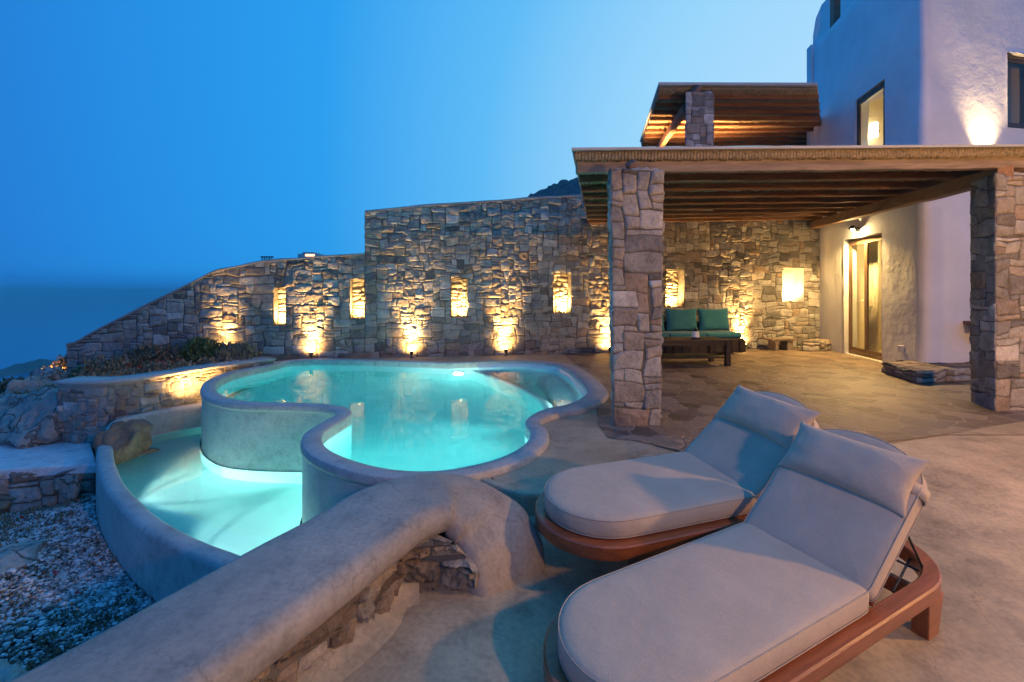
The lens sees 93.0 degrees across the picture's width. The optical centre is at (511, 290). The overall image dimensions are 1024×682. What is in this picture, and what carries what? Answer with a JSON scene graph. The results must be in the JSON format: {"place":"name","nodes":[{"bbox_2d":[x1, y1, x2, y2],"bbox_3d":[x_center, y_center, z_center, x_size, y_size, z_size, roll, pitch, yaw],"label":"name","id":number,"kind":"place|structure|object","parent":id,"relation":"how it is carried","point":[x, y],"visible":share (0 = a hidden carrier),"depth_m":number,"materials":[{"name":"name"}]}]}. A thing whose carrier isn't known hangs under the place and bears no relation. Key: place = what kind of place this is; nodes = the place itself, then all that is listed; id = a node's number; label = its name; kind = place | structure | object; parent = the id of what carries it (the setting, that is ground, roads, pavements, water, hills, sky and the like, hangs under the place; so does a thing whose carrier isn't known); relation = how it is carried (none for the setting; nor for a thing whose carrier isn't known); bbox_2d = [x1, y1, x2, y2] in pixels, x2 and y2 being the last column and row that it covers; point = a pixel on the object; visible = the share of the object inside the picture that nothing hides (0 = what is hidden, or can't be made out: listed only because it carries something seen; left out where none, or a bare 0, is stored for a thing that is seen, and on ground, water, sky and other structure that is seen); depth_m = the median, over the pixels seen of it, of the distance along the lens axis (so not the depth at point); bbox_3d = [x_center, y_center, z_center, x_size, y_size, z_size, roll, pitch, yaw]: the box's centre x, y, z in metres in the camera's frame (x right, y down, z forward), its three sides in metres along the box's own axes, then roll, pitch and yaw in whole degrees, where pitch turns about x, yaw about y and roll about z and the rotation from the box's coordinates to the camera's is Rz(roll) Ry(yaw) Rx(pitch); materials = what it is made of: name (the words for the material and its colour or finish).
{"place":"outdoors","nodes":[
{"label":"outdoors","id":0,"kind":"place"},
{"bbox_2d":[0,369,21,376],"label":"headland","id":1,"kind":"structure","parent":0,"point":[5,373],"depth_m":586.47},
{"bbox_2d":[0,359,61,372],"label":"headland","id":2,"kind":"structure","parent":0,"point":[28,367],"depth_m":616.01,"materials":[{"name":"stone"}]},
{"bbox_2d":[0,442,95,478],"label":"path","id":3,"kind":"structure","parent":0,"point":[50,459],"depth_m":6.31,"materials":[{"name":"concrete"}]},
{"bbox_2d":[0,490,153,671],"bbox_3d":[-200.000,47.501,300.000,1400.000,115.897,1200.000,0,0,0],"label":"ground","id":4,"kind":"structure","parent":0,"point":[57,505],"depth_m":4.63,"materials":[{"name":"grey gravel"}]},
{"bbox_2d":[0,659,26,681],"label":"boulder","id":5,"kind":"object","parent":4,"relation":"on","point":[9,672],"visible":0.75,"depth_m":2.83,"materials":[{"name":"stone"}]},
{"bbox_2d":[0,389,36,422],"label":"boulder","id":6,"kind":"object","parent":4,"relation":"on","point":[9,401],"visible":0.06,"depth_m":7.59,"materials":[{"name":"stone"}]},
{"bbox_2d":[0,539,46,580],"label":"boulder","id":7,"kind":"object","parent":4,"relation":"on","point":[16,555],"visible":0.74,"depth_m":4.52,"materials":[{"name":"stone"}]},
{"bbox_2d":[0,468,95,513],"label":"retaining wall","id":8,"kind":"structure","parent":4,"relation":"on","point":[38,491],"depth_m":6.02,"materials":[{"name":"stone"}]},
{"bbox_2d":[57,474,82,500],"bbox_3d":[-5.625,2.443,6.227,0.613,0.358,0.322,0,0,38],"label":"boulder","id":9,"kind":"object","parent":4,"relation":"on","point":[71,488],"visible":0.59,"depth_m":6.05,"materials":[{"name":"stone"}]},
{"bbox_2d":[96,403,239,619],"bbox_3d":[-3.257,2.440,5.471,6.106,1.220,2.002,0,0,38],"label":"basin","id":10,"kind":"object","parent":4,"relation":"on","point":[157,559],"visible":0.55,"depth_m":4.25,"materials":[{"name":"paint"}]},
{"bbox_2d":[260,256,273,259],"bbox_3d":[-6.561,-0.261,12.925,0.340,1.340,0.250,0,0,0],"label":"wooden bench","id":11,"kind":"object","parent":4,"relation":"on","point":[266,257],"visible":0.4,"depth_m":12.99,"materials":[{"name":"wood"}]},
{"bbox_2d":[298,252,321,257],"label":"distant house","id":12,"kind":"structure","parent":4,"relation":"on","point":[306,254],"depth_m":59.00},
{"bbox_2d":[0,292,169,381],"bbox_3d":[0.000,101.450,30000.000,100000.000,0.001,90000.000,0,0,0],"label":"sea","id":13,"kind":"structure","parent":0,"point":[40,325],"depth_m":1854.14,"materials":[{"name":"blue liquid"}]},
{"bbox_2d":[0,350,262,394],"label":"dry grass","id":14,"kind":"structure","parent":0,"point":[206,360],"depth_m":8.87,"materials":[{"name":"brown plant"}]},
{"bbox_2d":[51,354,66,370],"bbox_3d":[-8.980,1.461,9.851,0.565,0.447,0.637,0,0,0],"label":"shrub","id":15,"kind":"object","parent":14,"relation":"on","point":[63,361],"visible":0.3,"depth_m":9.71,"materials":[{"name":"green plant"}]},
{"bbox_2d":[115,427,301,555],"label":"basin water","id":16,"kind":"structure","parent":0,"point":[181,481],"depth_m":5.25,"materials":[{"name":"teal liquid"}]},
{"bbox_2d":[92,419,152,462],"bbox_3d":[-5.152,2.063,6.504,0.494,0.662,0.638,0,0,20],"label":"boulder","id":17,"kind":"object","parent":16,"relation":"in","point":[129,439],"visible":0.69,"depth_m":6.40,"materials":[{"name":"brown stone"}]},
{"bbox_2d":[139,447,158,455],"bbox_3d":[-5.050,2.205,6.613,0.465,0.104,0.292,0,0,-29],"label":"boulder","id":18,"kind":"object","parent":16,"relation":"in","point":[148,451],"visible":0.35,"depth_m":6.58,"materials":[{"name":"grey stone"}]},
{"bbox_2d":[92,353,370,456],"bbox_3d":[-6.454,2.192,8.788,7.826,1.715,3.044,0,0,-8],"label":"planting bed","id":19,"kind":"object","parent":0,"point":[341,355],"visible":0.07,"depth_m":10.24,"materials":[{"name":"soil"}]},
{"bbox_2d":[0,376,27,393],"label":"shrub","id":20,"kind":"object","parent":19,"relation":"on","point":[3,384],"visible":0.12,"depth_m":10.12,"materials":[{"name":"green plant"}]},
{"bbox_2d":[0,376,57,396],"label":"boulder","id":21,"kind":"object","parent":19,"relation":"on","point":[30,383],"visible":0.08,"depth_m":8.28,"materials":[{"name":"stone"}]},
{"bbox_2d":[0,386,64,448],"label":"boulder","id":22,"kind":"object","parent":19,"relation":"on","point":[31,420],"visible":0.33,"depth_m":6.99,"materials":[{"name":"stone"}]},
{"bbox_2d":[30,366,73,380],"bbox_3d":[-8.740,1.888,9.135,0.980,0.924,0.659,0,0,-40],"label":"boulder","id":23,"kind":"object","parent":19,"relation":"on","point":[55,373],"visible":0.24,"depth_m":9.06,"materials":[{"name":"stone"}]},
{"bbox_2d":[68,362,101,377],"bbox_3d":[-8.009,1.554,9.348,0.994,0.367,0.608,0,0,-17],"label":"shrub","id":24,"kind":"object","parent":19,"relation":"on","point":[72,371],"visible":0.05,"depth_m":9.21,"materials":[{"name":"green plant"}]},
{"bbox_2d":[79,370,126,376],"bbox_3d":[-6.307,1.364,7.511,0.779,0.285,0.587,0,0,0],"label":"shrub","id":25,"kind":"object","parent":19,"relation":"on","point":[111,373],"visible":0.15,"depth_m":7.51,"materials":[{"name":"green plant"}]},
{"bbox_2d":[71,354,136,377],"bbox_3d":[-7.450,1.419,9.011,1.208,0.495,0.674,0,0,0],"label":"shrub","id":26,"kind":"object","parent":19,"relation":"on","point":[96,366],"visible":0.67,"depth_m":8.87,"materials":[{"name":"green plant"}]},
{"bbox_2d":[116,341,189,367],"bbox_3d":[-6.955,1.234,9.347,1.327,0.547,0.861,0,0,0],"label":"shrub","id":27,"kind":"object","parent":19,"relation":"on","point":[141,354],"visible":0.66,"depth_m":9.24,"materials":[{"name":"green plant"}]},
{"bbox_2d":[127,360,178,373],"bbox_3d":[-5.876,1.283,7.979,0.773,0.306,0.656,0,0,0],"label":"shrub","id":28,"kind":"object","parent":19,"relation":"on","point":[147,365],"visible":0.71,"depth_m":7.95,"materials":[{"name":"green plant"}]},
{"bbox_2d":[53,356,275,446],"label":"retaining wall","id":29,"kind":"structure","parent":19,"relation":"on","point":[88,408],"depth_m":7.15,"materials":[{"name":"stone"}]},
{"bbox_2d":[178,336,226,362],"bbox_3d":[-6.021,1.160,9.552,0.881,0.567,0.710,0,0,0],"label":"shrub","id":30,"kind":"object","parent":19,"relation":"on","point":[195,349],"visible":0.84,"depth_m":9.34,"materials":[{"name":"green plant"}]},
{"bbox_2d":[213,340,257,357],"bbox_3d":[-5.460,1.185,9.567,0.893,0.442,0.605,0,0,0],"label":"shrub","id":31,"kind":"object","parent":19,"relation":"on","point":[242,349],"visible":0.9,"depth_m":9.44,"materials":[{"name":"green plant"}]},
{"bbox_2d":[0,0,824,291],"label":"sky","id":32,"kind":"structure","parent":0,"point":[146,145],"materials":[{"name":"blue"}]},
{"bbox_2d":[481,477,543,515],"bbox_3d":[0.220,1.647,3.671,1.046,0.406,0.454,0,0,0],"label":"terrace edge","id":33,"kind":"object","parent":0,"point":[526,500],"visible":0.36,"depth_m":3.48,"materials":[{"name":"grey concrete"}]},
{"bbox_2d":[528,177,580,196],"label":"rocky hill","id":34,"kind":"structure","parent":0,"point":[565,187],"depth_m":40.99,"materials":[{"name":"stone"}]},
{"bbox_2d":[274,354,1023,490],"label":"terrace","id":35,"kind":"structure","parent":0,"point":[578,440],"depth_m":4.64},
{"bbox_2d":[66,253,364,372],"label":"stone wall","id":36,"kind":"structure","parent":35,"relation":"on","point":[316,304],"depth_m":10.14,"materials":[{"name":"grey stone"}]},
{"bbox_2d":[200,358,608,522],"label":"swimming pool","id":37,"kind":"structure","parent":35,"relation":"in","point":[260,436],"depth_m":5.92,"materials":[{"name":"paint"}]},
{"bbox_2d":[216,365,582,470],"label":"water","id":38,"kind":"structure","parent":37,"relation":"in","point":[418,419],"depth_m":6.57,"materials":[{"name":"teal liquid"}]},
{"bbox_2d":[364,194,819,357],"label":"stone wall","id":39,"kind":"structure","parent":35,"relation":"on","point":[515,276],"depth_m":11.16,"materials":[{"name":"beige stone"}]},
{"bbox_2d":[807,0,1023,362],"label":"white house","id":40,"kind":"structure","parent":35,"relation":"on","point":[925,72],"depth_m":8.93,"materials":[{"name":"paint"}]},
{"bbox_2d":[847,225,859,231],"bbox_3d":[7.424,-1.355,10.547,0.249,0.135,0.198,0,0,-10],"label":"wall sconce","id":41,"kind":"object","parent":40,"relation":"attached to","point":[853,228],"depth_m":10.52,"materials":[{"name":"metal"}]},
{"bbox_2d":[849,234,881,360],"bbox_3d":[7.679,0.130,10.471,0.113,2.580,1.475,0,0,10],"label":"door","id":42,"kind":"structure","parent":40,"relation":"in","point":[865,352],"depth_m":10.52,"materials":[{"name":"brown wood"}]},
{"bbox_2d":[857,81,884,144],"bbox_3d":[7.596,-3.365,10.250,0.060,1.710,1.128,0,0,10],"label":"window","id":43,"kind":"structure","parent":40,"relation":"in","point":[880,87],"depth_m":10.35,"materials":[{"name":"brown wood"}]},
{"bbox_2d":[869,241,878,351],"bbox_3d":[8.224,0.125,11.092,0.062,2.550,0.560,0,0,10],"label":"curtain","id":44,"kind":"object","parent":40,"relation":"hanging from","point":[874,294],"visible":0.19,"depth_m":10.95,"materials":[{"name":"fabric"}]},
{"bbox_2d":[870,122,879,137],"bbox_3d":[8.395,-3.710,11.200,0.250,0.320,0.160,0,0,0],"label":"wall lamp","id":45,"kind":"object","parent":40,"relation":"attached to","point":[874,130],"visible":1,"depth_m":11.14,"materials":[{"name":"glass"}]},
{"bbox_2d":[898,345,903,351],"bbox_3d":[7.260,1.076,9.056,0.062,0.120,0.100,0,0,-10],"label":"power socket","id":46,"kind":"object","parent":40,"relation":"attached to","point":[900,348],"visible":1,"depth_m":9.04,"materials":[{"name":"white plastic"}]},
{"bbox_2d":[1007,56,1023,128],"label":"window","id":47,"kind":"structure","parent":40,"relation":"in","point":[1010,59],"depth_m":9.00,"materials":[{"name":"brown metal"}]},
{"bbox_2d":[342,435,1023,681],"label":"terrace","id":48,"kind":"structure","parent":0,"point":[966,534],"depth_m":2.50,"materials":[{"name":"beige concrete"}]},
{"bbox_2d":[9,473,544,681],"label":"parapet","id":49,"kind":"structure","parent":48,"relation":"on","point":[330,594],"depth_m":2.05,"materials":[{"name":"paint"}]},
{"bbox_2d":[535,384,820,564],"bbox_3d":[1.154,1.172,3.129,2.095,0.885,0.790,-1,5,-18],"label":"sun lounger","id":50,"kind":"object","parent":48,"relation":"on","point":[715,475],"visible":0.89,"depth_m":2.92,"materials":[{"name":"beige fabric"}]},
{"bbox_2d":[543,421,943,681],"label":"sun lounger","id":51,"kind":"object","parent":48,"relation":"on","point":[790,577],"visible":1,"depth_m":2.17,"materials":[{"name":"beige fabric"}]},
{"bbox_2d":[563,348,1023,450],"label":"flagstone paving","id":52,"kind":"structure","parent":0,"point":[838,390],"depth_m":6.71,"materials":[{"name":"beige stone"}]},
{"bbox_2d":[607,167,664,425],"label":"stone pillar","id":53,"kind":"structure","parent":52,"relation":"on","point":[636,227],"depth_m":5.18,"materials":[{"name":"grey stone"}]},
{"bbox_2d":[625,159,637,168],"bbox_3d":[1.300,-1.376,5.303,0.125,0.126,0.126,0,0,-15],"label":"ballast stone","id":54,"kind":"object","parent":53,"relation":"on","point":[631,163],"visible":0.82,"depth_m":5.26,"materials":[{"name":"stone"}]},
{"bbox_2d":[661,336,731,365],"bbox_3d":[3.139,1.196,9.607,2.120,0.507,0.733,0,0,-5],"label":"coffee table","id":55,"kind":"object","parent":52,"relation":"on","point":[710,342],"visible":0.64,"depth_m":9.35,"materials":[{"name":"brown wood"}]},
{"bbox_2d":[691,327,699,338],"bbox_3d":[3.611,0.825,9.550,0.170,0.235,0.170,0,0,0],"label":"table lantern","id":56,"kind":"object","parent":55,"relation":"on","point":[695,333],"visible":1,"depth_m":9.50,"materials":[{"name":"metal"}]},
{"bbox_2d":[661,308,745,352],"bbox_3d":[3.867,0.901,11.226,2.760,0.997,0.891,0,0,-10],"label":"corner sofa","id":57,"kind":"object","parent":52,"relation":"on","point":[710,322],"visible":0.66,"depth_m":11.31,"materials":[{"name":"teal fabric"}]},
{"bbox_2d":[763,337,797,350],"bbox_3d":[6.582,1.302,11.895,0.720,0.290,0.320,0,0,-10],"label":"bench","id":58,"kind":"object","parent":52,"relation":"on","point":[786,343],"visible":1,"depth_m":11.80,"materials":[{"name":"brown wood"}]},
{"bbox_2d":[801,339,831,350],"bbox_3d":[7.420,1.314,11.815,0.967,0.272,0.523,0,0,0],"label":"stone ledge","id":59,"kind":"object","parent":52,"relation":"on","point":[816,344],"visible":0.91,"depth_m":11.60,"materials":[{"name":"beige stone"}]},
{"bbox_2d":[881,360,970,382],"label":"stone step","id":60,"kind":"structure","parent":52,"relation":"on","point":[915,372],"depth_m":7.78,"materials":[{"name":"stone"}]},
{"bbox_2d":[969,171,1023,410],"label":"stone pillar","id":61,"kind":"structure","parent":52,"relation":"on","point":[996,352],"depth_m":5.87,"materials":[{"name":"grey stone"}]},
{"bbox_2d":[572,144,1023,228],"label":"pergola","id":62,"kind":"object","parent":61,"relation":"on","point":[760,183],"visible":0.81,"depth_m":6.46,"materials":[{"name":"brown wood"}]},
{"bbox_2d":[685,91,714,210],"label":"stone pillar","id":63,"kind":"structure","parent":62,"relation":"on","point":[699,115],"depth_m":9.72,"materials":[{"name":"grey stone"}]},
{"bbox_2d":[690,85,702,91],"bbox_3d":[3.738,-4.057,9.855,0.215,0.241,0.223,0,0,-42],"label":"ballast stone","id":64,"kind":"object","parent":63,"relation":"on","point":[698,88],"visible":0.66,"depth_m":9.78,"materials":[{"name":"stone"}]},
{"bbox_2d":[640,82,820,146],"bbox_3d":[6.075,-4.147,12.081,6.250,0.716,4.639,0,0,0],"label":"pergola","id":65,"kind":"object","parent":63,"relation":"on","point":[765,114],"visible":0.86,"depth_m":11.36,"materials":[{"name":"brown wood"}]}
]}

